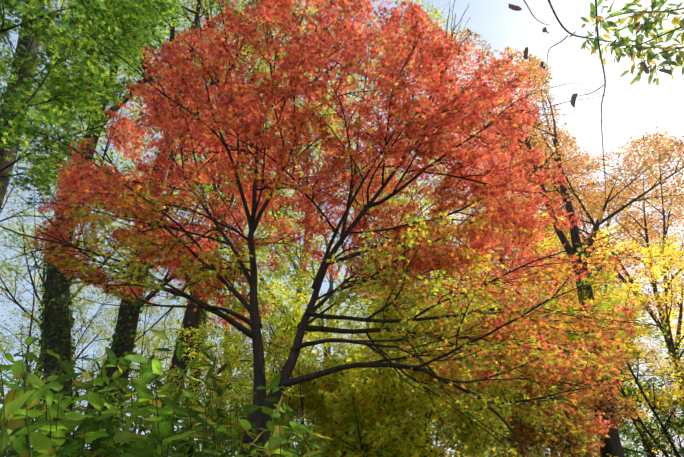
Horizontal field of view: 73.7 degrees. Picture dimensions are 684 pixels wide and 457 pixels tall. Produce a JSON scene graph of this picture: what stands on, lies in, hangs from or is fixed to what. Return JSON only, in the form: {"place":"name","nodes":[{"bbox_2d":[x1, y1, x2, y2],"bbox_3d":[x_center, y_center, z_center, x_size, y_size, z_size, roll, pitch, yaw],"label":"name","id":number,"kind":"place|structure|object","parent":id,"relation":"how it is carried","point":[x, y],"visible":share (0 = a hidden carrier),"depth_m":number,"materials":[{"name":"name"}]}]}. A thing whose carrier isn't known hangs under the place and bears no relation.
{"place":"outdoors","nodes":[
{"label":"outdoors","id":0,"kind":"place"},
{"bbox_2d":[0,135,158,443],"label":"tree","id":1,"kind":"object","parent":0,"point":[75,311],"depth_m":14.14,"materials":[{"name":"green plant"}]},
{"bbox_2d":[0,275,185,430],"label":"tree","id":2,"kind":"object","parent":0,"point":[98,355],"depth_m":16.96,"materials":[{"name":"green plant"}]},
{"bbox_2d":[0,0,202,236],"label":"tree","id":3,"kind":"object","parent":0,"point":[57,52],"depth_m":6.75,"materials":[{"name":"green plant"}]},
{"bbox_2d":[0,1,252,456],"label":"tree","id":4,"kind":"object","parent":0,"point":[30,238],"depth_m":17.14,"materials":[{"name":"green plant"}]},
{"bbox_2d":[0,328,325,456],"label":"undergrowth","id":5,"kind":"object","parent":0,"point":[215,411],"depth_m":2.75,"materials":[{"name":"green plant"}]},
{"bbox_2d":[0,337,330,456],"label":"shrub","id":6,"kind":"object","parent":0,"point":[15,411],"depth_m":2.14,"materials":[{"name":"green plant"}]},
{"bbox_2d":[79,215,261,438],"bbox_3d":[-6.066,4.815,16.111,7.801,12.690,5.471,-15,-35,23],"label":"tree","id":7,"kind":"object","parent":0,"point":[166,331],"depth_m":15.76,"materials":[{"name":"green plant"}]},
{"bbox_2d":[182,298,210,455],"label":"ivy leaves","id":8,"kind":"object","parent":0,"point":[207,315],"visible":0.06,"depth_m":14.88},
{"bbox_2d":[55,26,345,449],"bbox_3d":[-7.354,2.094,22.570,15.521,24.169,14.819,1,-32,-1],"label":"tree","id":9,"kind":"object","parent":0,"point":[118,159],"depth_m":21.13,"materials":[{"name":"green plant"}]},
{"bbox_2d":[76,1,332,452],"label":"tree","id":10,"kind":"object","parent":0,"point":[209,187],"depth_m":14.35,"materials":[{"name":"green plant"}]},
{"bbox_2d":[163,281,311,450],"bbox_3d":[-4.003,6.719,16.569,6.085,9.944,5.028,1,-32,-1],"label":"tree","id":11,"kind":"object","parent":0,"point":[216,347],"depth_m":16.89,"materials":[{"name":"green plant"}]},
{"bbox_2d":[148,278,405,456],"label":"tree","id":12,"kind":"object","parent":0,"point":[224,371],"depth_m":7.44,"materials":[{"name":"plant"}]},
{"bbox_2d":[142,0,465,409],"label":"tree","id":13,"kind":"object","parent":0,"point":[435,15],"depth_m":15.32,"materials":[{"name":"plant"}]},
{"bbox_2d":[196,320,412,456],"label":"tree","id":14,"kind":"object","parent":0,"point":[322,384],"depth_m":6.35,"materials":[{"name":"yellow plant"}]},
{"bbox_2d":[213,237,400,447],"bbox_3d":[-0.531,3.857,10.416,5.206,8.279,3.290,14,-35,-22],"label":"tree","id":15,"kind":"object","parent":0,"point":[294,283],"depth_m":10.93,"materials":[{"name":"green plant"}]},
{"bbox_2d":[249,248,404,455],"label":"tree","id":16,"kind":"object","parent":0,"point":[339,336],"depth_m":11.20,"materials":[{"name":"green plant"}]},
{"bbox_2d":[0,0,683,456],"label":"sky","id":17,"kind":"structure","parent":0,"point":[634,110],"materials":[{"name":"white"}]},
{"bbox_2d":[202,212,495,455],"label":"tree","id":18,"kind":"object","parent":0,"point":[261,296],"depth_m":7.94,"materials":[{"name":"plant"}]},
{"bbox_2d":[221,27,483,391],"bbox_3d":[0.422,1.580,16.993,12.691,19.128,12.811,1,-32,-1],"label":"tree","id":19,"kind":"object","parent":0,"point":[299,254],"depth_m":15.52,"materials":[{"name":"plant"}]},
{"bbox_2d":[315,130,464,430],"bbox_3d":[2.169,3.338,17.010,6.842,16.153,8.842,1,-32,-1],"label":"tree","id":20,"kind":"object","parent":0,"point":[395,201],"depth_m":17.55,"materials":[{"name":"plant"}]},
{"bbox_2d":[295,339,510,456],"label":"tree","id":21,"kind":"object","parent":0,"point":[393,441],"depth_m":5.28,"materials":[{"name":"yellow plant"}]},
{"bbox_2d":[275,273,531,456],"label":"tree","id":22,"kind":"object","parent":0,"point":[308,354],"depth_m":7.18,"materials":[{"name":"plant"}]},
{"bbox_2d":[353,252,533,455],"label":"tree","id":23,"kind":"object","parent":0,"point":[366,310],"depth_m":9.88,"materials":[{"name":"yellow plant"}]},
{"bbox_2d":[400,292,646,456],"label":"tree","id":24,"kind":"object","parent":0,"point":[601,399],"depth_m":6.74,"materials":[{"name":"plant"}]},
{"bbox_2d":[368,25,683,456],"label":"orange tree","id":25,"kind":"object","parent":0,"point":[568,140],"depth_m":9.53,"materials":[{"name":"orange plant"}]},
{"bbox_2d":[420,258,644,456],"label":"tree","id":26,"kind":"object","parent":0,"point":[606,276],"depth_m":8.37,"materials":[{"name":"yellow plant"}]},
{"bbox_2d":[403,167,661,456],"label":"tree","id":27,"kind":"object","parent":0,"point":[576,185],"depth_m":13.42,"materials":[{"name":"plant"}]},
{"bbox_2d":[447,276,631,456],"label":"tree","id":28,"kind":"object","parent":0,"point":[565,367],"depth_m":10.72,"materials":[{"name":"plant"}]},
{"bbox_2d":[412,98,683,456],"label":"tree","id":29,"kind":"object","parent":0,"point":[650,184],"depth_m":15.46,"materials":[{"name":"orange plant"}]},
{"bbox_2d":[444,178,652,415],"bbox_3d":[9.051,4.469,17.188,9.566,14.417,6.120,20,-37,-29],"label":"tree","id":30,"kind":"object","parent":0,"point":[561,253],"depth_m":18.08,"materials":[{"name":"yellow plant"}]},
{"bbox_2d":[422,30,683,405],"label":"tree","id":31,"kind":"object","parent":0,"point":[630,221],"depth_m":11.91,"materials":[{"name":"plant"}]},
{"bbox_2d":[487,292,671,456],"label":"tree","id":32,"kind":"object","parent":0,"point":[667,353],"depth_m":10.39,"materials":[{"name":"yellow plant"}]},
{"bbox_2d":[521,212,683,456],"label":"yellow tree","id":33,"kind":"object","parent":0,"point":[655,250],"depth_m":9.46,"materials":[{"name":"yellow plant"}]},
{"bbox_2d":[523,0,683,209],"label":"branch","id":34,"kind":"object","parent":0,"point":[647,28],"depth_m":2.51,"materials":[{"name":"green plant"}]},
{"bbox_2d":[508,4,675,222],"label":"dead leaves","id":35,"kind":"object","parent":34,"relation":"hanging from","point":[574,96],"visible":0.94,"depth_m":2.73,"materials":[{"name":"black plant"}]},
{"bbox_2d":[544,306,683,456],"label":"tree","id":36,"kind":"object","parent":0,"point":[658,448],"depth_m":9.24,"materials":[{"name":"yellow plant"}]},
{"bbox_3d":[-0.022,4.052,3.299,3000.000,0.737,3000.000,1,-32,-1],"label":"ground","id":37,"kind":"structure","parent":0,"visible":0},
{"bbox_2d":[0,0,43,209],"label":"tree trunk","id":38,"kind":"object","parent":37,"relation":"on","point":[5,153],"visible":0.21,"depth_m":8.51,"materials":[{"name":"brown plant"}]},
{"bbox_2d":[43,0,285,455],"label":"ivy tree","id":39,"kind":"object","parent":37,"relation":"on","point":[58,313],"depth_m":10.48,"materials":[{"name":"green plant"}]},
{"bbox_2d":[32,176,87,455],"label":"tree ivy leaves","id":40,"kind":"object","parent":39,"relation":"attached to","point":[53,324],"visible":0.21,"depth_m":10.04,"materials":[{"name":"green plant"}]},
{"bbox_2d":[48,0,329,455],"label":"tree","id":41,"kind":"object","parent":37,"relation":"on","point":[125,315],"depth_m":12.27,"materials":[{"name":"plant"}]},
{"bbox_2d":[88,189,155,448],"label":"ivy leaves","id":42,"kind":"object","parent":41,"relation":"attached to","point":[116,339],"visible":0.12,"depth_m":10.40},
{"bbox_2d":[0,0,409,456],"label":"tree","id":43,"kind":"object","parent":37,"relation":"on","point":[189,316],"depth_m":14.25,"materials":[{"name":"plant"}]},
{"bbox_2d":[124,1,354,451],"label":"tree","id":44,"kind":"object","parent":37,"relation":"on","point":[199,345],"depth_m":17.78,"materials":[{"name":"plant"}]},
{"bbox_2d":[0,0,681,456],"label":"maple tree","id":45,"kind":"object","parent":37,"relation":"on","point":[393,112],"depth_m":4.22,"materials":[{"name":"red plant"}]}
]}

